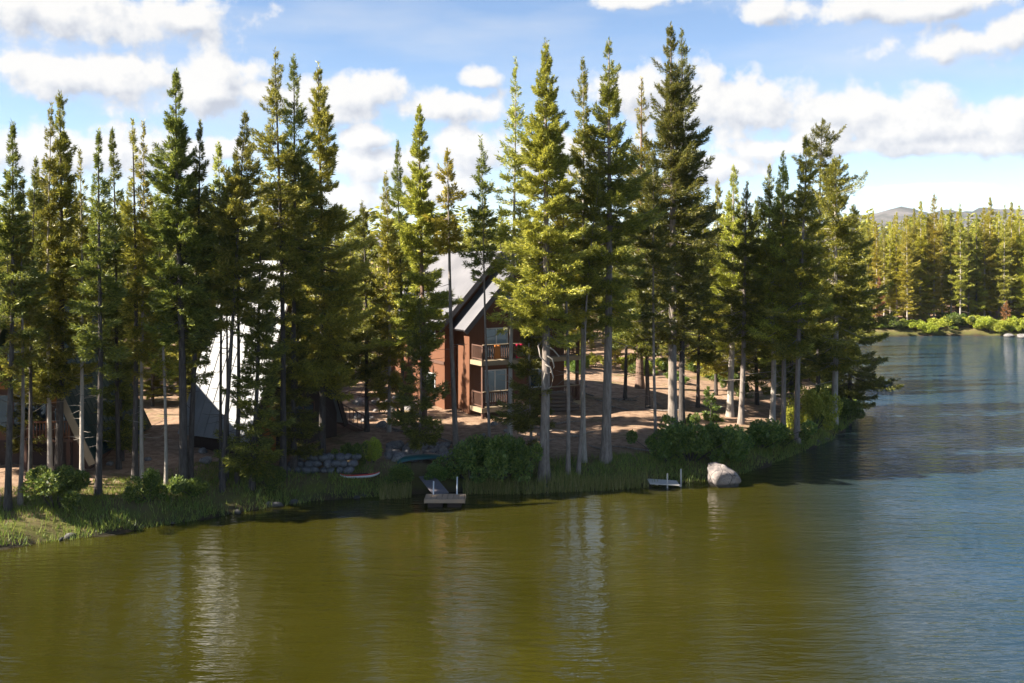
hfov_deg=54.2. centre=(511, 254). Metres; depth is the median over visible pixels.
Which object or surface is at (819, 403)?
shrub
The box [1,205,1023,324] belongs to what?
distant wood
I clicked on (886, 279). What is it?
fir tree
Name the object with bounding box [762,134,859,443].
fir tree
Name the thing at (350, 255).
fir tree
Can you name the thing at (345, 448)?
shrub
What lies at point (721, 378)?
shrub
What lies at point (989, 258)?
pine tree
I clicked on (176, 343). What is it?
pine tree
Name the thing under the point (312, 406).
window
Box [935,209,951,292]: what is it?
pine tree
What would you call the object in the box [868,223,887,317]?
fir tree
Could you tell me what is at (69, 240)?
fir tree
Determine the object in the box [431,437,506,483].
shrub
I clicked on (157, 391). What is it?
fir tree
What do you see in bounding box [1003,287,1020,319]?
fir tree
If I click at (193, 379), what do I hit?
pine tree
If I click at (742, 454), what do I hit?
shrub
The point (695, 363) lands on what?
pine tree
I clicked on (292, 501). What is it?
rock
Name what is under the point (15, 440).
fir tree
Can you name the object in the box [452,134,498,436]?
pine tree
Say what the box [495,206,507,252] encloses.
fir tree
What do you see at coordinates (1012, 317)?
shrub
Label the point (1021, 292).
fir tree
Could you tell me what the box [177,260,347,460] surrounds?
frame cabin
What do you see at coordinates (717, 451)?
shrub
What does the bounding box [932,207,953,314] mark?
fir tree
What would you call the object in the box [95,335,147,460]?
fir tree
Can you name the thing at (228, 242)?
pine tree
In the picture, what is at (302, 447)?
fir tree
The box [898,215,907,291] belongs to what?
pine tree
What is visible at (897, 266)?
fir tree
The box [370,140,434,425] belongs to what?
pine tree
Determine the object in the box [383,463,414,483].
shrub
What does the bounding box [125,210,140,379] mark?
pine tree
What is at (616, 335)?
fir tree
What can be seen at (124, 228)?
pine tree
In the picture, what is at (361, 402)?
rock
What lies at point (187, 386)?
fir tree
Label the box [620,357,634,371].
shrub
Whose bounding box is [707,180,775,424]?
pine tree
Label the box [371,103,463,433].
fir tree
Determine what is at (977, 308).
fir tree
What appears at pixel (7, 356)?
upper window
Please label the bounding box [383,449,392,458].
rock
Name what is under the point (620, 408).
fallen branch
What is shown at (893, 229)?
pine tree
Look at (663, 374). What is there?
shrub
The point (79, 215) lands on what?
fir tree
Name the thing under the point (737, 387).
shrub
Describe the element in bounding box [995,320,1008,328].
shrub
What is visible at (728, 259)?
pine tree
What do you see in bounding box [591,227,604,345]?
pine tree
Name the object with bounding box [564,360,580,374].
shrub
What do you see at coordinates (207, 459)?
rock
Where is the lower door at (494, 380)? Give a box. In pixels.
[485,369,505,402]
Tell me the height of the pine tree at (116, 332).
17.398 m
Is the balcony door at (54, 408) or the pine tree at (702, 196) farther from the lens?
the pine tree at (702, 196)
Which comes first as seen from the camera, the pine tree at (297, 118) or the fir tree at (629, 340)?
the pine tree at (297, 118)
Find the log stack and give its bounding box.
[550,391,579,411]
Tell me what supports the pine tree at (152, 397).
on the ground at (640, 423)
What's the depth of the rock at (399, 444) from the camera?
54.97 m
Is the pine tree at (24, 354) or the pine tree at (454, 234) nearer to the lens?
the pine tree at (24, 354)
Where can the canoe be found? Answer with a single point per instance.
(420, 457)
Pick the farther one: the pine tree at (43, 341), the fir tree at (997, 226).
the fir tree at (997, 226)
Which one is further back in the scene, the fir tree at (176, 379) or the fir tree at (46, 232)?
the fir tree at (176, 379)
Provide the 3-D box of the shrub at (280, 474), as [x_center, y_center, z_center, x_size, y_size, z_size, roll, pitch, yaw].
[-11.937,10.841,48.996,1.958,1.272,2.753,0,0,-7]
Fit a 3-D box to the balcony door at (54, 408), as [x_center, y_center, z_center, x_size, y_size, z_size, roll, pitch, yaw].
[-22.126,8.120,49.084,0.754,1.319,0.066,0,0,-3]
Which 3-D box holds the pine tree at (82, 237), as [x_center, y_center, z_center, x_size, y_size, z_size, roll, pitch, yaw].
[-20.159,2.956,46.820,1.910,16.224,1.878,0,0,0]
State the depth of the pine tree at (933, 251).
159.62 m
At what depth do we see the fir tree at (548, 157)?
51.25 m
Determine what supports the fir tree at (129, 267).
on the ground at (640, 423)
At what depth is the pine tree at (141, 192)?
47.68 m
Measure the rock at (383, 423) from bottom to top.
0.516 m
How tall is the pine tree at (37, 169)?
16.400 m
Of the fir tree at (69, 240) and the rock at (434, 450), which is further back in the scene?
the fir tree at (69, 240)
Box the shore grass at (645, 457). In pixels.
[0,377,856,545]
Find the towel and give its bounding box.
[494,345,500,358]
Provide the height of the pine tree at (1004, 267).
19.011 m
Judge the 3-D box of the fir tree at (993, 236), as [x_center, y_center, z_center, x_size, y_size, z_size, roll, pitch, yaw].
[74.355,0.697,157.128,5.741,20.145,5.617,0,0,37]
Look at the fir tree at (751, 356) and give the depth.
88.00 m
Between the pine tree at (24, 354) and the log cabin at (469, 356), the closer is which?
the pine tree at (24, 354)
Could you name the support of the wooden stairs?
on the ground at (640, 423)
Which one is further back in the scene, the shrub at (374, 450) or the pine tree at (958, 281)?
the pine tree at (958, 281)
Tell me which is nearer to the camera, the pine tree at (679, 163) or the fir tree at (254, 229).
the pine tree at (679, 163)
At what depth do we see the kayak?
50.60 m
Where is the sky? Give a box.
[0,0,1023,241]
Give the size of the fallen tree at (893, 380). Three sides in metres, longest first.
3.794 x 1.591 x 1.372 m
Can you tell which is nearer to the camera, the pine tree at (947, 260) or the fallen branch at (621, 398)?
the fallen branch at (621, 398)
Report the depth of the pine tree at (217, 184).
48.66 m
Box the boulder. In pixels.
[707,462,740,487]
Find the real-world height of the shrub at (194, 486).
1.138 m
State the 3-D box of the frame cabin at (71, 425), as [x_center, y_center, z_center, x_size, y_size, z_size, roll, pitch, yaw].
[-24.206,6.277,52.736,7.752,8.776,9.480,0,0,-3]
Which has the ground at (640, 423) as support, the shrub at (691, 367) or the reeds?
the shrub at (691, 367)
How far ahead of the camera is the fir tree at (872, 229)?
175.93 m
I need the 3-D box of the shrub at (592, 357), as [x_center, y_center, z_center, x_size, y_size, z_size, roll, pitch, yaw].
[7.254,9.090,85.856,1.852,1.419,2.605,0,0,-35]
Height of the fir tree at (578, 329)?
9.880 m
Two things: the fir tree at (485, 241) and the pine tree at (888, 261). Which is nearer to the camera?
the fir tree at (485, 241)
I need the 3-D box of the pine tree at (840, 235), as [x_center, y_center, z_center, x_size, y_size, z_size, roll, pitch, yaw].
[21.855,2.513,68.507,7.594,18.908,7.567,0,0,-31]
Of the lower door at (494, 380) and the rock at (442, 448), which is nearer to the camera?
the rock at (442, 448)
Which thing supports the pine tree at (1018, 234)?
on the ground at (640, 423)
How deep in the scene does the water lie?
37.09 m
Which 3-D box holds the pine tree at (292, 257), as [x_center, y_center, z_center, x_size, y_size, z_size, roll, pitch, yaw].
[-11.277,0.465,49.895,4.942,21.984,5.428,0,0,-42]
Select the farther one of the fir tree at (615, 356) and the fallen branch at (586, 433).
the fir tree at (615, 356)
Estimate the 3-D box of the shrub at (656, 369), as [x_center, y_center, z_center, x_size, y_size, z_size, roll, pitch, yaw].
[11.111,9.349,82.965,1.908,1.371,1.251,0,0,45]
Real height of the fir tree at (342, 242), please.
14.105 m
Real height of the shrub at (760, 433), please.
2.134 m
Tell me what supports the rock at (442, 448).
on the ground at (640, 423)
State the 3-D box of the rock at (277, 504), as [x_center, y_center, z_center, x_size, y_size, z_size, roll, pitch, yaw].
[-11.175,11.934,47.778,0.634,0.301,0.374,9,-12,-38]
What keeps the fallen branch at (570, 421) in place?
on the ground at (640, 423)
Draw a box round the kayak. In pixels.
[340,471,379,477]
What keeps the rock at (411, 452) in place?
on the ground at (640, 423)
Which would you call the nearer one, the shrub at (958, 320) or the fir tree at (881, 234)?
the shrub at (958, 320)
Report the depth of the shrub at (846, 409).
70.60 m
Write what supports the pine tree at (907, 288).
on the ground at (640, 423)
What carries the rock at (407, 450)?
on the ground at (640, 423)
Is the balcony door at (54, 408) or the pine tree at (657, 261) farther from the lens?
the pine tree at (657, 261)
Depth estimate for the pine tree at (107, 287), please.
45.41 m
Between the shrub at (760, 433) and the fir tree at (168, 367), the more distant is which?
the fir tree at (168, 367)
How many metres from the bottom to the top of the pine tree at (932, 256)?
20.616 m
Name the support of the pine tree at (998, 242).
on the ground at (640, 423)
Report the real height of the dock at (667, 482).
1.450 m
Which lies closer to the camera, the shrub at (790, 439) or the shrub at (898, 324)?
the shrub at (790, 439)
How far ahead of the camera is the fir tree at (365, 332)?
58.15 m
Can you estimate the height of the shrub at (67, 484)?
2.120 m
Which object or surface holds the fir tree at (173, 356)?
on the ground at (640, 423)
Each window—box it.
[0,394,46,431]
[6,348,35,378]
[279,401,314,440]
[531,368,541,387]
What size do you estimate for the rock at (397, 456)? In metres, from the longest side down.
0.976 x 0.749 x 0.534 m
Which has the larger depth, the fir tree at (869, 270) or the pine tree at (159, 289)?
the fir tree at (869, 270)
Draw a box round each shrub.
[18,464,91,510]
[122,467,168,504]
[168,474,209,496]
[248,464,286,491]
[330,442,367,463]
[362,437,382,462]
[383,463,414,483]
[424,463,448,480]
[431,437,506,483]
[467,433,534,483]
[497,433,543,473]
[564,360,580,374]
[570,354,589,368]
[586,353,603,367]
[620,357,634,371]
[626,426,683,462]
[627,360,651,375]
[644,362,657,374]
[651,371,678,377]
[655,357,667,371]
[655,358,662,369]
[655,413,741,461]
[683,425,745,463]
[686,412,708,424]
[688,361,702,372]
[718,372,739,382]
[718,424,754,461]
[720,377,753,397]
[743,417,817,448]
[765,423,810,447]
[780,385,843,430]
[811,383,833,418]
[838,396,865,419]
[871,316,901,328]
[895,321,907,328]
[901,318,916,327]
[908,320,938,333]
[926,316,954,330]
[936,312,966,325]
[943,314,975,326]
[961,315,981,326]
[972,316,996,328]
[977,322,1004,332]
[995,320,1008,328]
[997,315,1016,319]
[1003,317,1023,331]
[1007,324,1018,331]
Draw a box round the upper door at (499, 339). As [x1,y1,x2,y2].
[486,327,507,356]
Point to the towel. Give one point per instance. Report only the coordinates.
(497, 351)
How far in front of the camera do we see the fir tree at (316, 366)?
51.93 m
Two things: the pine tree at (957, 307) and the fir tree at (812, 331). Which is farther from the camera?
the pine tree at (957, 307)
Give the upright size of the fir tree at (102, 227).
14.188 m
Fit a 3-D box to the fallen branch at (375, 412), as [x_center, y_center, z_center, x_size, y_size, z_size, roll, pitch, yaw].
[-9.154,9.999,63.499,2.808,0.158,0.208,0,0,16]
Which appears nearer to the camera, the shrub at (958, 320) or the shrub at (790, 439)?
the shrub at (790, 439)
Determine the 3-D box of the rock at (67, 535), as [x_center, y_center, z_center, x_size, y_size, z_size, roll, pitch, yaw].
[-18.721,11.937,42.421,0.361,0.291,0.611,20,4,39]
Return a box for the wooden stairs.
[337,404,363,431]
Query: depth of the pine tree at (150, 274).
47.43 m
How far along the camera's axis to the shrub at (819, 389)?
69.67 m
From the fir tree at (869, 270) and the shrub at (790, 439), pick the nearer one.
the shrub at (790, 439)
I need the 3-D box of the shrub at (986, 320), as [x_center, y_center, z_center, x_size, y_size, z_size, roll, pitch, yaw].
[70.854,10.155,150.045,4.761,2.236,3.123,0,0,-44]
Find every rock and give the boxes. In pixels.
[63,533,76,538]
[198,448,207,453]
[199,456,211,463]
[272,502,283,506]
[289,499,298,503]
[354,414,360,419]
[356,399,364,405]
[375,420,386,426]
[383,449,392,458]
[391,452,406,461]
[393,440,404,449]
[402,447,410,453]
[409,449,423,454]
[427,448,438,453]
[438,445,446,451]
[438,451,447,461]
[1003,333,1014,336]
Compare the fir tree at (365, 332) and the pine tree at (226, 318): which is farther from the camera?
the fir tree at (365, 332)
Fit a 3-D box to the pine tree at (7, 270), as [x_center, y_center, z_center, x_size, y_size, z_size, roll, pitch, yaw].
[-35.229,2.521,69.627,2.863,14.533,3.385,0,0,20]
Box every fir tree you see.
[0,90,101,469]
[0,372,46,454]
[34,176,68,285]
[63,199,73,242]
[69,182,80,239]
[72,189,87,266]
[95,201,119,321]
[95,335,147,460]
[109,254,127,366]
[118,196,145,376]
[134,68,227,482]
[138,339,173,404]
[162,245,173,373]
[165,192,214,393]
[167,198,214,377]
[169,346,178,383]
[175,351,200,399]
[212,212,296,490]
[251,210,256,255]
[260,61,382,461]
[268,300,323,460]
[325,246,346,361]
[332,204,353,318]
[335,266,357,373]
[337,200,392,431]
[348,234,356,293]
[359,170,417,431]
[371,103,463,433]
[384,298,450,462]
[463,206,475,250]
[479,201,490,250]
[489,263,555,470]
[491,37,599,483]
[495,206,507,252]
[575,281,592,340]
[588,331,594,349]
[597,220,656,399]
[601,311,624,367]
[612,163,701,407]
[660,229,728,407]
[663,178,740,395]
[699,386,724,421]
[724,200,778,404]
[735,276,753,359]
[745,220,833,411]
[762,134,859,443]
[795,204,903,411]
[861,211,879,276]
[862,214,878,309]
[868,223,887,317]
[877,230,884,297]
[878,220,888,258]
[879,238,893,314]
[885,212,905,319]
[887,236,903,311]
[898,208,934,319]
[898,219,905,254]
[898,285,909,318]
[903,200,938,320]
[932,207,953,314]
[948,212,967,309]
[961,213,989,317]
[973,195,1002,317]
[993,201,1023,317]
[993,211,999,253]
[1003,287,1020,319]
[1007,236,1023,318]
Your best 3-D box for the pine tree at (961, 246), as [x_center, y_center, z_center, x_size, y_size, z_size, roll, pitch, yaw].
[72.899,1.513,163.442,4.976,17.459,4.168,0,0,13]
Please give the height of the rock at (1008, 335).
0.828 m
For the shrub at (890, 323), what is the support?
on the ground at (640, 423)
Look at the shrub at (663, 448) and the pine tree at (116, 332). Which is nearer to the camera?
the pine tree at (116, 332)
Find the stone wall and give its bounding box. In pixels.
[287,453,361,473]
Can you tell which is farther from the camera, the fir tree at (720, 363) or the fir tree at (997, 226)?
the fir tree at (997, 226)
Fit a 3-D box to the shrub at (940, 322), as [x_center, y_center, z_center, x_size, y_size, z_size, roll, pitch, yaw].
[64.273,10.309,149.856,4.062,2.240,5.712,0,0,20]
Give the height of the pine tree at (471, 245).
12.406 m
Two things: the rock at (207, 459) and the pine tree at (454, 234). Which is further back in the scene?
the pine tree at (454, 234)
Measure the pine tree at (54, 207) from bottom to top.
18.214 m
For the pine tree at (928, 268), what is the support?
on the ground at (640, 423)
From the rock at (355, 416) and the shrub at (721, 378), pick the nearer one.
the rock at (355, 416)
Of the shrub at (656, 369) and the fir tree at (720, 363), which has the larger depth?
the shrub at (656, 369)
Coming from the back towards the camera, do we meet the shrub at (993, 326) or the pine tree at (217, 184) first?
the shrub at (993, 326)
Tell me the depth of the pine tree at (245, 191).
47.44 m
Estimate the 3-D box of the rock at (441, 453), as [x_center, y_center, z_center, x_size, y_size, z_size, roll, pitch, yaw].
[-3.702,10.825,53.748,0.714,0.491,0.870,0,0,23]
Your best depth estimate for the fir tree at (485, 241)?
106.26 m
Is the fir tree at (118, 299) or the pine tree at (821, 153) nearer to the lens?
the fir tree at (118, 299)
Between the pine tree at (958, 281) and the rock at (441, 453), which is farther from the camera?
the pine tree at (958, 281)
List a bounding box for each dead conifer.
[873,277,885,328]
[1000,301,1010,320]
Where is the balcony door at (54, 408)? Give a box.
[53,407,67,433]
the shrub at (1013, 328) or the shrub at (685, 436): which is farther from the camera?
the shrub at (1013, 328)
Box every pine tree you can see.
[0,120,54,511]
[0,192,10,301]
[1,176,47,505]
[2,155,52,475]
[5,101,76,475]
[27,167,45,290]
[58,148,97,478]
[66,127,133,495]
[86,185,110,328]
[88,126,139,469]
[102,118,158,479]
[118,197,128,325]
[121,120,159,477]
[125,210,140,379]
[130,204,161,406]
[138,169,184,485]
[152,251,166,387]
[166,187,214,370]
[167,119,227,478]
[186,141,241,478]
[195,109,279,492]
[209,166,245,481]
[215,146,270,484]
[239,47,354,476]
[248,53,347,472]
[367,259,381,304]
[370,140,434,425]
[422,147,468,448]
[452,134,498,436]
[467,230,474,250]
[472,223,488,250]
[486,56,542,439]
[530,169,593,474]
[540,38,667,463]
[555,56,613,462]
[573,178,613,474]
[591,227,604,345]
[604,21,720,426]
[621,77,652,388]
[626,28,726,424]
[626,149,682,438]
[685,301,719,377]
[704,164,764,417]
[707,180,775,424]
[718,212,739,313]
[727,163,810,422]
[740,150,832,424]
[778,156,894,425]
[791,118,857,387]
[867,226,894,315]
[881,221,901,318]
[886,215,898,260]
[892,215,921,319]
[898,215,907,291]
[917,214,940,318]
[918,193,953,317]
[918,216,942,317]
[935,207,962,312]
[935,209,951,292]
[941,203,975,325]
[947,214,969,299]
[949,224,970,313]
[958,216,978,319]
[969,206,1003,316]
[980,213,1003,311]
[987,210,1010,319]
[992,204,1018,316]
[1005,204,1023,317]
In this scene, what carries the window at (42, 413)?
in the frame cabin at (71, 425)
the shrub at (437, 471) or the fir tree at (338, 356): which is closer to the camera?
the shrub at (437, 471)
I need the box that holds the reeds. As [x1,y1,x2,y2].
[379,465,664,499]
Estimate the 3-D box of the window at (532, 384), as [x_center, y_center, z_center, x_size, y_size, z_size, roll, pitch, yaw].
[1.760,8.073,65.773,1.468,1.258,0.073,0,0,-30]
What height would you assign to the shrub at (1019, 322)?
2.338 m
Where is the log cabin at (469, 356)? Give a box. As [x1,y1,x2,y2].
[384,251,580,418]
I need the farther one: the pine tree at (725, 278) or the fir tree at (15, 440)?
the pine tree at (725, 278)
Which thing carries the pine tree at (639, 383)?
on the ground at (640, 423)
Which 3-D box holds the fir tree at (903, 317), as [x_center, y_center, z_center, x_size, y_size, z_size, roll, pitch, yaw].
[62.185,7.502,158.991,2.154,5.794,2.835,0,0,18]
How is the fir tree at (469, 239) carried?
on the ground at (640, 423)
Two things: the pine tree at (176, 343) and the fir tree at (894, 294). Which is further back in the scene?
the fir tree at (894, 294)
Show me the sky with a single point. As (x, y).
(928, 94)
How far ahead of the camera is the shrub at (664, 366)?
84.43 m
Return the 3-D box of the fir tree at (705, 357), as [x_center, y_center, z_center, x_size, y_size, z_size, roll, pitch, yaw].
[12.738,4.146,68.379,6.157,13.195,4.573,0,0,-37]
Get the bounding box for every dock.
[419,476,465,506]
[647,469,681,487]
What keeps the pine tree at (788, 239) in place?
on the ground at (640, 423)
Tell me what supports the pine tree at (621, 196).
on the ground at (640, 423)
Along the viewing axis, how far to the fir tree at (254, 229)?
72.63 m
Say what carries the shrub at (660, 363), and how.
on the ground at (640, 423)
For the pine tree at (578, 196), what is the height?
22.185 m
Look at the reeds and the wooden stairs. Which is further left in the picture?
the wooden stairs
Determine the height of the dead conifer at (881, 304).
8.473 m
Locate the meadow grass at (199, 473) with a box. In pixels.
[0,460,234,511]
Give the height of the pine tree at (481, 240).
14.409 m
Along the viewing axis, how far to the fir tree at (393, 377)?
57.96 m
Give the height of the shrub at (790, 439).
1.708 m
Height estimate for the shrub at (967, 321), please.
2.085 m
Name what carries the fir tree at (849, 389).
on the ground at (640, 423)
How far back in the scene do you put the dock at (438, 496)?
48.03 m
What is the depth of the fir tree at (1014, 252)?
154.59 m
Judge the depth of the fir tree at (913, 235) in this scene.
154.43 m
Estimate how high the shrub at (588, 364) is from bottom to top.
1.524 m
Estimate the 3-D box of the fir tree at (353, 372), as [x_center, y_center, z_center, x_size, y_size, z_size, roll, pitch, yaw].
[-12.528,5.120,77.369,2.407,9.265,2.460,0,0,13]
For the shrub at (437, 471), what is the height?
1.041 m
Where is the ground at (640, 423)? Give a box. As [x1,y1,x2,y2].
[0,259,1023,549]
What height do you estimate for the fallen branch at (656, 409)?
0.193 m
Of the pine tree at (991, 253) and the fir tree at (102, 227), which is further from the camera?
the pine tree at (991, 253)
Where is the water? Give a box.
[0,335,1023,682]
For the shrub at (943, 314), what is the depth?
152.17 m
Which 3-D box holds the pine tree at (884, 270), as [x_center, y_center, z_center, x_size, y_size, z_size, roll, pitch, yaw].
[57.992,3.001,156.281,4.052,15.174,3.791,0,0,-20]
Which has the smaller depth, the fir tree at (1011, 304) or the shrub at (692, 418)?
the shrub at (692, 418)
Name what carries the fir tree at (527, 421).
on the ground at (640, 423)
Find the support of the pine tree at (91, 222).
on the ground at (640, 423)
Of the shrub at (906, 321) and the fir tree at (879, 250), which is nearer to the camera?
the shrub at (906, 321)
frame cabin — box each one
[0,301,151,469]
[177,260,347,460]
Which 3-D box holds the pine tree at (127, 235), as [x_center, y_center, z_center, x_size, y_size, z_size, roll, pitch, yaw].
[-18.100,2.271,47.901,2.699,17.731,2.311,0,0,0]
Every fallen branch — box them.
[358,411,386,413]
[555,418,592,424]
[570,431,597,436]
[599,397,636,400]
[611,406,628,410]
[637,409,678,410]
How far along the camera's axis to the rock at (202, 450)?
52.60 m
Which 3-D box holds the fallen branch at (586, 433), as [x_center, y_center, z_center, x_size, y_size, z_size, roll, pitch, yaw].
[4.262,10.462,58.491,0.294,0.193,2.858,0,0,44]
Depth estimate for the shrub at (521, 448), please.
51.20 m
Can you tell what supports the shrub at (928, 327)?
on the ground at (640, 423)
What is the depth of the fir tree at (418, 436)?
52.76 m
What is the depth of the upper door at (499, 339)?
64.14 m
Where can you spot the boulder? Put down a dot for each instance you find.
(719, 475)
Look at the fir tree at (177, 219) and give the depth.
46.90 m
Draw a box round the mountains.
[162,206,1023,256]
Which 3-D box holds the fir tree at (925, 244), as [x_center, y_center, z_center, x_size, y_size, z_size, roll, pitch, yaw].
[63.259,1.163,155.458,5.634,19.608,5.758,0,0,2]
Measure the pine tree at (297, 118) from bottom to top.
21.827 m
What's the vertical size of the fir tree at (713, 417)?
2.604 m
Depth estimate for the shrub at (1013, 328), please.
149.31 m
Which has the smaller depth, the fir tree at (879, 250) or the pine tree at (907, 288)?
the pine tree at (907, 288)
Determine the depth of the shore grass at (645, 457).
49.73 m
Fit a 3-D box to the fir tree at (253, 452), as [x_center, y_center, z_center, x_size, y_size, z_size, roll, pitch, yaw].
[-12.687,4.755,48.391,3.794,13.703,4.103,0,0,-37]
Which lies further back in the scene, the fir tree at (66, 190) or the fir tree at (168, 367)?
the fir tree at (168, 367)
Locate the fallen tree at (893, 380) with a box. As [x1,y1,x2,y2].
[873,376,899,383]
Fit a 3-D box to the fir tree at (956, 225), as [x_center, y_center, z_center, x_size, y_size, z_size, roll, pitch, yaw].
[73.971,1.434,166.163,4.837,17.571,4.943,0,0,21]
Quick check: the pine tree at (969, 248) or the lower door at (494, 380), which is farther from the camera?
the pine tree at (969, 248)
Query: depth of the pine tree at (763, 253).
63.04 m
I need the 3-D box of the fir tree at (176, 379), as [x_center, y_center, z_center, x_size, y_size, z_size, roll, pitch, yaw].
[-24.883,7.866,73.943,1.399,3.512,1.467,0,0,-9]
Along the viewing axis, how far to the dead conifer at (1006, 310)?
150.55 m
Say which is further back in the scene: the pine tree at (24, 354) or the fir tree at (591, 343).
the fir tree at (591, 343)
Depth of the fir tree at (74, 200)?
87.37 m
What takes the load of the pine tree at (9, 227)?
on the ground at (640, 423)
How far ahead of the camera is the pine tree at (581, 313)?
52.12 m
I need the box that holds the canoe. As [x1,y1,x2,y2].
[397,453,442,463]
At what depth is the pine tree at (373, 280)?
101.15 m
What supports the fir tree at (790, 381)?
on the ground at (640, 423)
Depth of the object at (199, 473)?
46.89 m
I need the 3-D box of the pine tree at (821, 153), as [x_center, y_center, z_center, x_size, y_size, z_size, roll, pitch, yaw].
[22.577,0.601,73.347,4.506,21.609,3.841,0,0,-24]
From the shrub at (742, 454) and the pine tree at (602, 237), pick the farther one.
the shrub at (742, 454)
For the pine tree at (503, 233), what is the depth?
55.61 m
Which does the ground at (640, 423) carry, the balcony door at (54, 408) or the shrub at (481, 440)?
the shrub at (481, 440)
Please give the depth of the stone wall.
50.97 m
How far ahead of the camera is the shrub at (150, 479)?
45.30 m
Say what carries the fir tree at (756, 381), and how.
on the ground at (640, 423)
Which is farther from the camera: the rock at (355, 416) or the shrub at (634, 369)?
the shrub at (634, 369)
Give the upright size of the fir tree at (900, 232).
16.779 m
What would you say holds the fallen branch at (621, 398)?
on the ground at (640, 423)
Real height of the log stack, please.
1.270 m
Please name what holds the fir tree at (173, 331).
on the ground at (640, 423)

